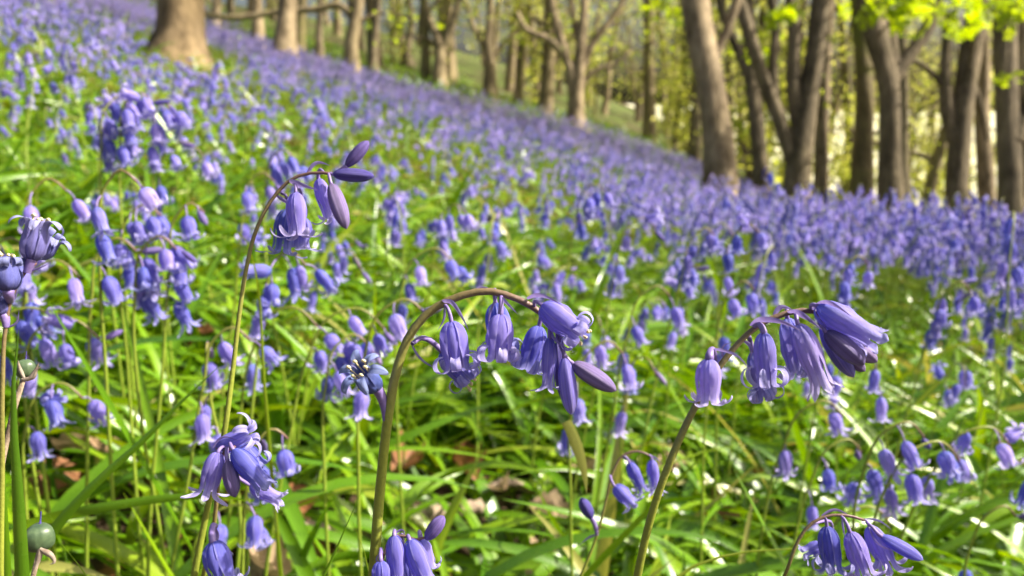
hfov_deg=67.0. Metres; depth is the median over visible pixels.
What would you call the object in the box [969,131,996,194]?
leafy shrub
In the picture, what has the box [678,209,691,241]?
bluebell
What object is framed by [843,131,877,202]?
leafy shrub
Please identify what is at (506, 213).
bluebell
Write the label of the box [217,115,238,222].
bluebell
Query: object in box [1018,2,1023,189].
tree
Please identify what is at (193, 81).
bluebell
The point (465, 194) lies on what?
bluebell
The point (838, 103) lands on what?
tree
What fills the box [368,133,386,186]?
bluebell
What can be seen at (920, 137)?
tree
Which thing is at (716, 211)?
bluebell
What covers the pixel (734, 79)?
tree
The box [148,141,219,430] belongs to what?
bluebell
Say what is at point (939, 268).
bluebell
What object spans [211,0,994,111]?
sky
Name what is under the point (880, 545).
bluebell
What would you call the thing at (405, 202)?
bluebell
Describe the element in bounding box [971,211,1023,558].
bluebell
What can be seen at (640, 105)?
tree
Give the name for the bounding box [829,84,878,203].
leafy shrub
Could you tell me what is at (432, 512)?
dead leaf
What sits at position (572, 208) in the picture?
bluebell
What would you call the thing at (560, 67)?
tree
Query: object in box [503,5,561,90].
tree
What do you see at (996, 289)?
bluebell
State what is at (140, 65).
bluebell
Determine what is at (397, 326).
bluebell
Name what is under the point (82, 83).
bluebell
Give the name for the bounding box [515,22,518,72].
tree
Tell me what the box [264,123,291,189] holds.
bluebell
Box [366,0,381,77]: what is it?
tree
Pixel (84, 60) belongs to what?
bluebell
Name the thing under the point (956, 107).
tree
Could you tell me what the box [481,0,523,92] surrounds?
tree
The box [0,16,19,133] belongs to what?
bluebell
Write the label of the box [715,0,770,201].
tree
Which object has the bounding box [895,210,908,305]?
bluebell
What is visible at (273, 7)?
tree
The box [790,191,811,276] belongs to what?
bluebell
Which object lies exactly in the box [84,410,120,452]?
dead leaf
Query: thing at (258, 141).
bluebell
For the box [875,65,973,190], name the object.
tree
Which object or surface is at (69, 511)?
strap leaf
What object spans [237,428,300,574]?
bluebell
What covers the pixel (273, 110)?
bluebell
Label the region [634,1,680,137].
tree
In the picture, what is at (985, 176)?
tree
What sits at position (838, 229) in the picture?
bluebell
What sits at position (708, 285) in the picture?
bluebell
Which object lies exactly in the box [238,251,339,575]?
bluebell
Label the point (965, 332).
bluebell
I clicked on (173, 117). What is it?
bluebell
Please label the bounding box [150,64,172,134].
bluebell
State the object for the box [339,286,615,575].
bluebell
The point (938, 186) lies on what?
leafy shrub
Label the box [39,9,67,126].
bluebell
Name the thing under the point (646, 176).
bluebell
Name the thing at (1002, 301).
bluebell
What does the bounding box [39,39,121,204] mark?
bluebell
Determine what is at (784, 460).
bluebell
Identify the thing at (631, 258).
bluebell
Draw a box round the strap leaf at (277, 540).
[203,214,282,575]
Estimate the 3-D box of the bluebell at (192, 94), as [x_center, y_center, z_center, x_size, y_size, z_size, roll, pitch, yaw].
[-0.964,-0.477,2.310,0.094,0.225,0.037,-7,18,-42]
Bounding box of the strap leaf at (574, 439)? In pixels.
[562,419,587,492]
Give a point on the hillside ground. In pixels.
(469, 66)
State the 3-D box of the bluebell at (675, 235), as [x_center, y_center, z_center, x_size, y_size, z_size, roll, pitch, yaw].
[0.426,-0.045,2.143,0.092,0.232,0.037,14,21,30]
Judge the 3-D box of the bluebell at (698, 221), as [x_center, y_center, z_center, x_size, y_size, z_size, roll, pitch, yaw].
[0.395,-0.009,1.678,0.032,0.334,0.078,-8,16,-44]
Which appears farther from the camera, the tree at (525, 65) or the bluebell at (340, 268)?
the tree at (525, 65)
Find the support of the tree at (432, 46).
on the hillside ground
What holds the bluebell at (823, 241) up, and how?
on the hillside ground
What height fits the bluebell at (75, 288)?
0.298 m
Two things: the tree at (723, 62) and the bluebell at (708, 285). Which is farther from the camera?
the tree at (723, 62)
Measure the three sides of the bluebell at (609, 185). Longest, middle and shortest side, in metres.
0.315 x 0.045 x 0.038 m
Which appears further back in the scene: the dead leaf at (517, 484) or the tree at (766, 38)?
the tree at (766, 38)
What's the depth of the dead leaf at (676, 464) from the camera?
0.95 m
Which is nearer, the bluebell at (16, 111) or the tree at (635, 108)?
the bluebell at (16, 111)
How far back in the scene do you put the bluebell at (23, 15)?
2.14 m
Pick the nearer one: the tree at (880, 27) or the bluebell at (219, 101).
the bluebell at (219, 101)
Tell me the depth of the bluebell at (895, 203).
2.15 m
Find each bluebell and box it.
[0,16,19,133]
[0,78,13,89]
[0,85,20,108]
[0,121,17,138]
[0,213,71,575]
[0,237,54,305]
[0,306,81,385]
[1,34,34,158]
[1,51,41,162]
[4,13,14,76]
[6,103,33,185]
[12,55,23,133]
[13,306,122,553]
[14,178,90,575]
[14,259,95,575]
[17,29,55,192]
[19,12,34,68]
[21,382,113,552]
[22,61,60,194]
[37,107,52,195]
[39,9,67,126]
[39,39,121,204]
[43,58,54,107]
[53,93,69,194]
[53,121,72,236]
[55,83,70,180]
[59,55,88,174]
[61,126,83,177]
[62,37,76,161]
[66,121,82,187]
[68,189,122,268]
[71,54,111,116]
[74,75,85,141]
[79,99,116,275]
[80,237,162,575]
[81,44,98,137]
[86,92,120,392]
[90,168,167,575]
[93,102,110,197]
[94,89,142,493]
[99,54,111,116]
[105,204,182,575]
[106,29,133,90]
[112,83,170,527]
[112,186,169,306]
[113,57,143,92]
[115,64,140,146]
[117,70,149,185]
[126,56,142,76]
[127,235,199,575]
[133,74,164,188]
[136,65,161,156]
[144,103,195,493]
[146,202,207,575]
[148,105,166,182]
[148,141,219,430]
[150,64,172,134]
[160,77,189,190]
[165,65,196,166]
[167,83,194,237]
[170,326,287,572]
[177,75,198,111]
[180,412,287,575]
[182,90,204,110]
[185,97,198,175]
[187,121,213,215]
[188,341,241,568]
[191,153,246,253]
[191,504,274,569]
[198,148,231,232]
[200,97,215,161]
[204,60,223,206]
[204,109,231,147]
[210,110,247,194]
[215,92,239,189]
[217,90,226,138]
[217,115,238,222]
[218,73,234,182]
[218,172,283,428]
[223,306,343,575]
[229,113,242,181]
[231,97,249,165]
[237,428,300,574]
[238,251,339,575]
[241,102,272,176]
[246,180,260,294]
[248,93,257,172]
[248,133,268,192]
[254,102,275,206]
[261,149,315,483]
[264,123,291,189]
[264,307,396,575]
[266,103,278,146]
[266,132,289,245]
[270,103,284,143]
[271,94,278,146]
[273,126,283,209]
[287,161,312,268]
[287,235,367,374]
[291,249,370,479]
[299,95,328,164]
[304,109,336,192]
[306,138,313,205]
[308,217,339,346]
[312,116,332,168]
[315,333,381,575]
[331,131,344,170]
[331,165,351,187]
[339,168,379,261]
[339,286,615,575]
[340,148,350,186]
[344,298,441,575]
[349,162,398,260]
[354,108,374,214]
[356,159,371,220]
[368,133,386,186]
[368,153,397,260]
[372,515,445,575]
[376,166,396,251]
[378,192,410,413]
[381,171,417,295]
[384,128,402,179]
[384,163,396,258]
[384,190,403,289]
[386,189,411,242]
[394,247,473,533]
[395,186,426,262]
[398,156,413,231]
[399,204,480,516]
[407,217,458,265]
[422,158,437,212]
[433,163,456,279]
[441,182,487,277]
[449,182,480,277]
[461,144,471,239]
[467,212,511,527]
[469,170,489,209]
[474,195,512,298]
[478,172,490,244]
[486,201,529,306]
[490,171,503,205]
[491,166,519,223]
[500,169,510,205]
[505,197,528,277]
[507,169,535,223]
[509,189,522,262]
[509,267,588,450]
[525,236,554,324]
[526,183,618,513]
[527,249,553,377]
[530,277,568,301]
[533,197,555,280]
[545,188,566,267]
[556,340,643,575]
[557,191,591,269]
[557,215,579,311]
[559,157,585,238]
[559,178,607,278]
[561,184,593,265]
[568,207,664,527]
[575,313,614,492]
[576,234,607,309]
[579,450,667,575]
[582,181,599,266]
[587,209,614,308]
[592,285,691,540]
[593,252,632,356]
[594,207,608,277]
[597,190,624,238]
[601,180,615,268]
[602,225,617,331]
[606,356,666,546]
[608,298,669,453]
[618,228,723,573]
[621,163,655,245]
[622,245,654,313]
[623,171,643,260]
[630,223,648,289]
[633,300,888,575]
[648,205,672,301]
[656,232,684,267]
[657,265,709,511]
[662,255,685,320]
[665,226,679,247]
[666,199,682,289]
[667,223,733,486]
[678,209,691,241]
[680,207,717,301]
[682,196,734,299]
[699,280,763,573]
[700,276,719,327]
[712,209,770,563]
[719,194,743,321]
[721,219,746,291]
[725,245,775,496]
[743,261,778,403]
[749,200,778,277]
[755,399,853,575]
[760,242,776,326]
[761,167,781,327]
[764,230,777,300]
[768,185,785,331]
[772,226,793,338]
[777,211,835,362]
[781,209,798,317]
[783,508,922,575]
[787,212,800,282]
[787,438,861,575]
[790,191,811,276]
[791,178,813,302]
[793,255,875,537]
[794,373,811,523]
[807,337,840,502]
[808,213,841,315]
[811,505,891,575]
[821,214,859,365]
[822,362,892,575]
[835,200,874,289]
[836,421,930,569]
[853,215,881,265]
[867,239,879,323]
[868,200,925,319]
[868,278,984,569]
[869,440,966,575]
[879,285,974,462]
[883,223,914,315]
[887,189,900,303]
[890,421,1023,566]
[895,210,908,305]
[900,207,972,354]
[902,273,949,355]
[905,245,944,370]
[905,361,979,541]
[912,273,1009,426]
[919,209,937,300]
[921,226,932,335]
[921,247,947,352]
[929,207,974,355]
[931,288,1019,468]
[940,194,993,272]
[947,288,1023,539]
[949,230,986,313]
[952,245,976,381]
[955,288,1003,493]
[958,315,969,369]
[958,505,1023,575]
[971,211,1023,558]
[974,245,994,311]
[977,276,993,378]
[990,320,1022,461]
[992,275,1014,382]
[997,251,1023,319]
[1009,482,1023,509]
[1011,244,1023,369]
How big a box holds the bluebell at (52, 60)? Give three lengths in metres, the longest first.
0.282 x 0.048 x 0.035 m
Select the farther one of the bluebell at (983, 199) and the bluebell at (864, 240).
the bluebell at (983, 199)
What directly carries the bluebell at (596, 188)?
on the hillside ground
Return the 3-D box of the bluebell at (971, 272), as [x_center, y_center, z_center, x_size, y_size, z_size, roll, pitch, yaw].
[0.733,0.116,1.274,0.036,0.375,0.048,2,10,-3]
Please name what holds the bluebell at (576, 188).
on the hillside ground
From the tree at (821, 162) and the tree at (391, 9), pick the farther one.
the tree at (391, 9)
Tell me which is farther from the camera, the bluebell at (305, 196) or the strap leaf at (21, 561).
the bluebell at (305, 196)
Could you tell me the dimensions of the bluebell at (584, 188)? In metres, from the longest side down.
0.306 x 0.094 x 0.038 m
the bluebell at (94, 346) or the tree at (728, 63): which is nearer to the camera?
the bluebell at (94, 346)
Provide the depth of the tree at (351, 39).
12.94 m
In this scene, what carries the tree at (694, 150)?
on the hillside ground
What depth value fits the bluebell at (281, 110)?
2.35 m
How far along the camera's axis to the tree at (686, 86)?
19.45 m
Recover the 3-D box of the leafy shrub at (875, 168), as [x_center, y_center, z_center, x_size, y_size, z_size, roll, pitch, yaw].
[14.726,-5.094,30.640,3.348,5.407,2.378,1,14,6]
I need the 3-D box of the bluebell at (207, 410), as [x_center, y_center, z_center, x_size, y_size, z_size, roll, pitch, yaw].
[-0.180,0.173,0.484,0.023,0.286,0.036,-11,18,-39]
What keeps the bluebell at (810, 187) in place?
on the hillside ground
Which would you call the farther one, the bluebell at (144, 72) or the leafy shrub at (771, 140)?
the leafy shrub at (771, 140)
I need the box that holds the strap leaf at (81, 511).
[26,493,248,528]
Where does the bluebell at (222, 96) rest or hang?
on the hillside ground
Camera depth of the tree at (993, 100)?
40.22 m
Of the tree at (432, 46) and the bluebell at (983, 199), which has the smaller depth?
the bluebell at (983, 199)
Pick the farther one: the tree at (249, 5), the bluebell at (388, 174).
the tree at (249, 5)
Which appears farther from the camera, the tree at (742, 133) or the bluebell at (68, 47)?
the tree at (742, 133)
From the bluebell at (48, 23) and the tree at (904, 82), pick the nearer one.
the bluebell at (48, 23)
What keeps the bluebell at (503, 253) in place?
on the hillside ground
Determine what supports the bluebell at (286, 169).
on the hillside ground
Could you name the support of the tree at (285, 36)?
on the hillside ground
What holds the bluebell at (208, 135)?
on the hillside ground
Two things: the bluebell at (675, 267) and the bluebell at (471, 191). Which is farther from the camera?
the bluebell at (471, 191)
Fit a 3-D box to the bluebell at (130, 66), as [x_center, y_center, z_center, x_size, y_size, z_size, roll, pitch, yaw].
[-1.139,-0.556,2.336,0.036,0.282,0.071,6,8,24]
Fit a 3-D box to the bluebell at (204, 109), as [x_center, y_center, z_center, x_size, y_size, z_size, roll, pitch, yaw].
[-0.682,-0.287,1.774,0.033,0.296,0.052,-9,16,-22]
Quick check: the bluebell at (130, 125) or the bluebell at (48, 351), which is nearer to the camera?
the bluebell at (48, 351)
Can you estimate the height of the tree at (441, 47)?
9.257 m
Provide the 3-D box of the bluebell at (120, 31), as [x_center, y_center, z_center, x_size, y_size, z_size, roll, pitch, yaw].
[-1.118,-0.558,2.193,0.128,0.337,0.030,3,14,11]
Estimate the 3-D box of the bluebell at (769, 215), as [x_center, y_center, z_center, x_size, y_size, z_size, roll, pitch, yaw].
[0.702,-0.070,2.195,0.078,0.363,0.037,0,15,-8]
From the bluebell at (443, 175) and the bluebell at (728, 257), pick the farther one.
the bluebell at (443, 175)
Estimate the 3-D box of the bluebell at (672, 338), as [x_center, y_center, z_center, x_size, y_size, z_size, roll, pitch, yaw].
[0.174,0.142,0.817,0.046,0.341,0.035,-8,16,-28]
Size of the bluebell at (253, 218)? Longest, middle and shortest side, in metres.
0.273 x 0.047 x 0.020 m
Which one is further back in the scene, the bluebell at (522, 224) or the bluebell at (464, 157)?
the bluebell at (464, 157)
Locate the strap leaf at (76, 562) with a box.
[60,542,86,575]
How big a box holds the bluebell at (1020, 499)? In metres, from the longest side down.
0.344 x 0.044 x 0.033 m
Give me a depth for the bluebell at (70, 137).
1.34 m
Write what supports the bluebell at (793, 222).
on the hillside ground
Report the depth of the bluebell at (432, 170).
2.11 m
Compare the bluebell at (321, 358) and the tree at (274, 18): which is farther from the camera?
the tree at (274, 18)
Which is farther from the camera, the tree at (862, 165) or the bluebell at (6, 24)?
the tree at (862, 165)
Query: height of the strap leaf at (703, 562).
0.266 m
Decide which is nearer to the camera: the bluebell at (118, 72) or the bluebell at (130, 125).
the bluebell at (130, 125)
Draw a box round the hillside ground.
[1,0,1022,575]
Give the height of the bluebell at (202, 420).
0.284 m
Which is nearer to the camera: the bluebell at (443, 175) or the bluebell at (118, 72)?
the bluebell at (443, 175)
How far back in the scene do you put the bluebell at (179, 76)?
1.86 m
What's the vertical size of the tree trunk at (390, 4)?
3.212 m
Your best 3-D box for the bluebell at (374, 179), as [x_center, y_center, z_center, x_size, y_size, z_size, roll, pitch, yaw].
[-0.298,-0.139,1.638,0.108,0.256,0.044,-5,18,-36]
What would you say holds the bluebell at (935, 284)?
on the hillside ground
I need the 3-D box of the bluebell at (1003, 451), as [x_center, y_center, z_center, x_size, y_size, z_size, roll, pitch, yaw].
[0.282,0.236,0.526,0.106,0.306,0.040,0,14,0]
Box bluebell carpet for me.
[0,0,1023,376]
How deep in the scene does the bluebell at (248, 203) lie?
0.62 m
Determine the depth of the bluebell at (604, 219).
1.59 m
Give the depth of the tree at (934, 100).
28.71 m
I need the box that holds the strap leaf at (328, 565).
[322,491,361,575]
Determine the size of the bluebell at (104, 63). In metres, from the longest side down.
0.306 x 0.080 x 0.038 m
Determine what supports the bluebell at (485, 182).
on the hillside ground
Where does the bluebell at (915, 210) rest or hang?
on the hillside ground
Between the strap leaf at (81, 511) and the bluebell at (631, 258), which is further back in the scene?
the bluebell at (631, 258)
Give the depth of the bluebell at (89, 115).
1.09 m
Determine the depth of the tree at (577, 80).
15.93 m
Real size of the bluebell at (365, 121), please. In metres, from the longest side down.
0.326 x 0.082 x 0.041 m
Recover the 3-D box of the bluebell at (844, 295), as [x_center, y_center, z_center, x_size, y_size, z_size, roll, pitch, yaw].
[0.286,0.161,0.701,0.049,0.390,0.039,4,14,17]
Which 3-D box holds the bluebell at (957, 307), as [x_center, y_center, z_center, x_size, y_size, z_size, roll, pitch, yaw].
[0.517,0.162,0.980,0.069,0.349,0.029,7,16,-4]
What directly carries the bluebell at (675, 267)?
on the hillside ground
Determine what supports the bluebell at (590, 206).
on the hillside ground
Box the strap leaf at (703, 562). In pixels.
[677,548,797,575]
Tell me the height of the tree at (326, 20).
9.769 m
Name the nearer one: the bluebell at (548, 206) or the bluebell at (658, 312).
the bluebell at (658, 312)
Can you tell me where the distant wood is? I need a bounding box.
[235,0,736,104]
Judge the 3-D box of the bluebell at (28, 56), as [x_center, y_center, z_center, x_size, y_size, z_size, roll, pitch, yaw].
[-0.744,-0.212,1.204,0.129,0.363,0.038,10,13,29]
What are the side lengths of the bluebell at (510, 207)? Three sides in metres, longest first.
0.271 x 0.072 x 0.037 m
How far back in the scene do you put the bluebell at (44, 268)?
0.47 m
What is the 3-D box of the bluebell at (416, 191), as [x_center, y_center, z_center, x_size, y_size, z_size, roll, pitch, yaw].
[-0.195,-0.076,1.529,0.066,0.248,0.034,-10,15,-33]
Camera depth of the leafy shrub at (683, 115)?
23.80 m
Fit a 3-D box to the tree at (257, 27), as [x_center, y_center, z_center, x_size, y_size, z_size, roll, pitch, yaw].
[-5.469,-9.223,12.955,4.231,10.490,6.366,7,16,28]
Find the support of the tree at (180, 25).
on the hillside ground
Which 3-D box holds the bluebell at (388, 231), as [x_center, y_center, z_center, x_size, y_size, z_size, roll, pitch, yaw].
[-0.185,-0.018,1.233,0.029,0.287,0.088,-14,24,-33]
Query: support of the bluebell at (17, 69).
on the hillside ground
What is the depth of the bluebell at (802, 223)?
1.54 m
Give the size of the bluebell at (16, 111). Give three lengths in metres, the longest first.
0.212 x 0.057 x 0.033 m
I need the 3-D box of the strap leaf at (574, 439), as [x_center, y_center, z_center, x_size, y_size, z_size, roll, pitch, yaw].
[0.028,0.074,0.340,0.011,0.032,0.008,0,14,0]
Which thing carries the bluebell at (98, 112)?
on the hillside ground
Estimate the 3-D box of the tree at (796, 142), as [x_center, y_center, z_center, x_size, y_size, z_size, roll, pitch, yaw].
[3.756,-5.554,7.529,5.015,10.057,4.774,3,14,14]
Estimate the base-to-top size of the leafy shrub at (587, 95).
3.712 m
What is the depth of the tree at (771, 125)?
37.35 m
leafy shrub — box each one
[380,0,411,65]
[495,0,573,106]
[565,13,610,116]
[624,0,722,151]
[639,7,727,155]
[655,46,684,148]
[662,56,725,150]
[737,49,804,187]
[812,86,854,206]
[812,97,842,185]
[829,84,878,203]
[840,118,918,203]
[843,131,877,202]
[909,126,943,212]
[911,118,974,212]
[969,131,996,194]
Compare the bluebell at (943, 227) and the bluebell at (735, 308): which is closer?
the bluebell at (735, 308)
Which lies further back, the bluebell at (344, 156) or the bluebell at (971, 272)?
the bluebell at (344, 156)
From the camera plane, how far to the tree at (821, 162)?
10.42 m
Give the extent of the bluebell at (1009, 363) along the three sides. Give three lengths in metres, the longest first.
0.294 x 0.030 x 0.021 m
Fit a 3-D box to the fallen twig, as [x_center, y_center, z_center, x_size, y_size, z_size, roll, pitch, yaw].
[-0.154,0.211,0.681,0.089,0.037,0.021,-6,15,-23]
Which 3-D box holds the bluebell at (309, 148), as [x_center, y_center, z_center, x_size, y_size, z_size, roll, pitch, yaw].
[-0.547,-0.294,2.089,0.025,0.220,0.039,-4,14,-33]
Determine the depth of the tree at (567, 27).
45.36 m
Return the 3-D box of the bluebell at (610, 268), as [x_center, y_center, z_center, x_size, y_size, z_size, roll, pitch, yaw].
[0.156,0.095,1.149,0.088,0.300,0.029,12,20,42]
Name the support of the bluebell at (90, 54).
on the hillside ground
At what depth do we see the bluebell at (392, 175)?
1.40 m
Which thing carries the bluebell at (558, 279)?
on the hillside ground
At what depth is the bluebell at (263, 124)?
1.73 m
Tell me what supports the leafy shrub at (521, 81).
on the hillside ground
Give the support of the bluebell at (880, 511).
on the hillside ground
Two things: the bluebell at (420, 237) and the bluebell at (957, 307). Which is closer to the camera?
the bluebell at (957, 307)
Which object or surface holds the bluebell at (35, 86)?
on the hillside ground
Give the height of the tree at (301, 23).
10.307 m
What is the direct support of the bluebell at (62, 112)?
on the hillside ground
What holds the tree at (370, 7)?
on the hillside ground
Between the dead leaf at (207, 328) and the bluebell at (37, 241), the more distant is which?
the dead leaf at (207, 328)
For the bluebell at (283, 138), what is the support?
on the hillside ground
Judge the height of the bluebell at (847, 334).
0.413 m
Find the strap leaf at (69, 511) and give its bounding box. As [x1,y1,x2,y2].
[13,365,219,575]
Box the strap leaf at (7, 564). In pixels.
[4,478,11,575]
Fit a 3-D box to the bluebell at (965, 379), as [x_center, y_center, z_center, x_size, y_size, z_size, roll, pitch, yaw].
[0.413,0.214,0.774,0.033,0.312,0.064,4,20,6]
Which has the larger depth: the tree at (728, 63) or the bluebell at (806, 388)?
the tree at (728, 63)
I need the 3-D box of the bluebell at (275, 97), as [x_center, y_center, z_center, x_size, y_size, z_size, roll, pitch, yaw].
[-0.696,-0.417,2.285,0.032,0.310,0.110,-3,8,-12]
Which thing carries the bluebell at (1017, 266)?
on the hillside ground
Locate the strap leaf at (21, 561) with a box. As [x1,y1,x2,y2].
[10,330,29,575]
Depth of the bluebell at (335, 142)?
2.02 m
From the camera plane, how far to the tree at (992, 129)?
33.09 m
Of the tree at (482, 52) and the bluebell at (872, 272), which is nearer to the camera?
the bluebell at (872, 272)
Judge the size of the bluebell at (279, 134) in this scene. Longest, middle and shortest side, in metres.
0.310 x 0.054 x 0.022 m
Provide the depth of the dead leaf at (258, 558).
0.59 m
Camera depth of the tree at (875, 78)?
39.39 m
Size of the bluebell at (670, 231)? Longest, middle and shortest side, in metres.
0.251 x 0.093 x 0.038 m
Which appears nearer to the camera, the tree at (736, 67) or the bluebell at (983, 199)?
the bluebell at (983, 199)
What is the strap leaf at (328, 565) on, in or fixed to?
on the hillside ground
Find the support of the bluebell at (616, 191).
on the hillside ground
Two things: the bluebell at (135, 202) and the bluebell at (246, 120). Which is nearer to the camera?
the bluebell at (135, 202)
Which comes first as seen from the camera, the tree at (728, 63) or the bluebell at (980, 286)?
the bluebell at (980, 286)
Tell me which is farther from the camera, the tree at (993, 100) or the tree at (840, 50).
the tree at (993, 100)
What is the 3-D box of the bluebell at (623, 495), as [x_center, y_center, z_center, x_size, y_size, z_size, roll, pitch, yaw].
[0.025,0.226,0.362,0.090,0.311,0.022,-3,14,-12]
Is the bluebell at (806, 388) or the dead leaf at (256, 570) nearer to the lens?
the dead leaf at (256, 570)
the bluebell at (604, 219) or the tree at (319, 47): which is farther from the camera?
the tree at (319, 47)
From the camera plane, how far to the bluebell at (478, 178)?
2.25 m
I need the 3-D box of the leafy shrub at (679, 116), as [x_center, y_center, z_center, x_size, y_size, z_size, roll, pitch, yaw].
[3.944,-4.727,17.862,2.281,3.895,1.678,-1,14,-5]
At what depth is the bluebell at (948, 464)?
0.46 m
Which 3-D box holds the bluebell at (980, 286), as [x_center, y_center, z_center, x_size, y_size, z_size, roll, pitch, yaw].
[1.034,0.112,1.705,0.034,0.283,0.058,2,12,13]
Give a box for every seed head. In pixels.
[5,351,40,461]
[27,511,55,575]
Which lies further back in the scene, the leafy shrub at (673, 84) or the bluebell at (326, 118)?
the leafy shrub at (673, 84)
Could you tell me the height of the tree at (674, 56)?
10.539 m
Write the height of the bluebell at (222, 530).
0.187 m
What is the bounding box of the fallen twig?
[293,519,383,540]
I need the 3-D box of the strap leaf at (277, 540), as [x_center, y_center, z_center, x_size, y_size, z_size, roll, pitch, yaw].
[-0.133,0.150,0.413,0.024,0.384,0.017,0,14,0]
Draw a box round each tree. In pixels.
[138,0,235,87]
[155,0,443,84]
[209,0,222,30]
[226,0,235,13]
[247,0,251,12]
[251,0,265,47]
[264,0,277,18]
[265,0,277,10]
[268,0,276,21]
[269,0,305,76]
[296,0,307,56]
[311,0,329,26]
[314,0,325,65]
[323,0,402,67]
[332,0,342,36]
[348,0,365,50]
[353,0,501,88]
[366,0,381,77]
[380,0,497,79]
[386,1,419,48]
[387,0,494,85]
[389,0,398,47]
[394,0,512,82]
[399,0,415,68]
[416,0,539,102]
[416,6,420,47]
[433,0,517,77]
[463,0,494,65]
[473,0,673,132]
[477,0,608,116]
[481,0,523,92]
[494,0,571,95]
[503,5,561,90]
[511,0,524,104]
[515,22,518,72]
[526,0,539,104]
[533,0,569,50]
[539,0,602,84]
[542,1,592,89]
[558,0,635,107]
[568,0,675,115]
[590,0,673,121]
[594,0,657,122]
[608,1,690,156]
[627,0,681,128]
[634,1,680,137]
[636,0,742,233]
[640,0,805,168]
[641,0,656,143]
[656,0,758,146]
[659,0,854,190]
[661,0,758,136]
[671,0,680,142]
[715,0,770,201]
[716,0,831,185]
[716,15,757,129]
[717,9,784,160]
[720,0,809,120]
[724,0,787,144]
[725,0,735,134]
[729,0,829,213]
[735,0,847,171]
[736,4,766,169]
[744,0,915,181]
[758,1,956,205]
[765,0,942,175]
[767,3,831,79]
[778,0,912,203]
[812,0,834,204]
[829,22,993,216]
[833,19,938,152]
[838,0,982,259]
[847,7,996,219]
[848,0,874,208]
[852,3,995,198]
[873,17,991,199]
[873,31,973,203]
[875,47,974,184]
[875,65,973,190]
[897,16,910,220]
[909,81,940,213]
[912,0,1022,219]
[937,49,993,125]
[938,21,996,216]
[974,29,995,265]
[978,0,1023,277]
[990,32,994,136]
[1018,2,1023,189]
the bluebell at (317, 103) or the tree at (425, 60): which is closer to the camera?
the bluebell at (317, 103)
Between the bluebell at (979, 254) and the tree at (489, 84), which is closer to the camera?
the bluebell at (979, 254)
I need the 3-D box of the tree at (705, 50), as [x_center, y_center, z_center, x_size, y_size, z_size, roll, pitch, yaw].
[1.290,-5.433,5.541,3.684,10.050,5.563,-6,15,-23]
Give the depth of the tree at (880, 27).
8.09 m
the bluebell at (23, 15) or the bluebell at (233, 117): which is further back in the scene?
the bluebell at (23, 15)
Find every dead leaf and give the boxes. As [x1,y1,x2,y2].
[49,416,103,449]
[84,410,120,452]
[186,323,215,347]
[240,552,263,575]
[245,535,291,575]
[289,480,322,518]
[391,428,426,472]
[408,498,484,522]
[451,440,487,480]
[484,474,507,490]
[488,477,536,494]
[525,536,559,575]
[531,489,568,516]
[571,451,603,469]
[657,444,687,469]
[700,485,740,520]
[734,457,763,474]
[893,450,902,459]
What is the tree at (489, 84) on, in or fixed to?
on the hillside ground
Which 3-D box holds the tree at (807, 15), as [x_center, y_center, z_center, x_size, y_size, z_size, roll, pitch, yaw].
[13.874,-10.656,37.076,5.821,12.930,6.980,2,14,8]
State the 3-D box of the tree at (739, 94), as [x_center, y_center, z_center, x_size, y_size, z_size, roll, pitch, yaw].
[10.030,-12.254,32.272,5.064,14.932,7.211,-1,14,-6]
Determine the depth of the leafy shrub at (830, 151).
26.04 m
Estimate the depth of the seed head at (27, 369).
0.21 m
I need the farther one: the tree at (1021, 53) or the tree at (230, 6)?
the tree at (230, 6)
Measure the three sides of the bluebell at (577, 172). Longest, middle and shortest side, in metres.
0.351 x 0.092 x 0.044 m
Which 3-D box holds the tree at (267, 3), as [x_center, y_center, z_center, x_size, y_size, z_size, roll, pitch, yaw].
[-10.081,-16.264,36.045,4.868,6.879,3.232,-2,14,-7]
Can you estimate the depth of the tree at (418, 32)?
44.99 m
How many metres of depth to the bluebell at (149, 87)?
1.75 m
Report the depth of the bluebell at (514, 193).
1.90 m
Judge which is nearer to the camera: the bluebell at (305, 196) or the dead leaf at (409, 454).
the dead leaf at (409, 454)
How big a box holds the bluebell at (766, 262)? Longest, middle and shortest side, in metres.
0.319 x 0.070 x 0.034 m
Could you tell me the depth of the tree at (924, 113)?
44.47 m
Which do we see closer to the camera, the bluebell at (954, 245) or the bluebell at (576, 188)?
the bluebell at (954, 245)
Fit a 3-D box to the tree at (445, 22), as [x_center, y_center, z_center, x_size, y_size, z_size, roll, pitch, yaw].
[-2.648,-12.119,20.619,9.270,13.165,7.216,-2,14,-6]
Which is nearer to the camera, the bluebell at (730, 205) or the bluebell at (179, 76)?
the bluebell at (730, 205)
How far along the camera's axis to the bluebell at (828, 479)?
0.52 m
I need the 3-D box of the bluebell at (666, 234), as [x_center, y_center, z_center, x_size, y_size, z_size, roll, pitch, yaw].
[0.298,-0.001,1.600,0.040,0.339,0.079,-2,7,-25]
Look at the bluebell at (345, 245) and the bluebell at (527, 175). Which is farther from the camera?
the bluebell at (527, 175)
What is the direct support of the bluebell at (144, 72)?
on the hillside ground
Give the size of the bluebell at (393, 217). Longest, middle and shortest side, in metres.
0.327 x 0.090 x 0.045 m
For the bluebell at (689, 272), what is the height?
0.382 m
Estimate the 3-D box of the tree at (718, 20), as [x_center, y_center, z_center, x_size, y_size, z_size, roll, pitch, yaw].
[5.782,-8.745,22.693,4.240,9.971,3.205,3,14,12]

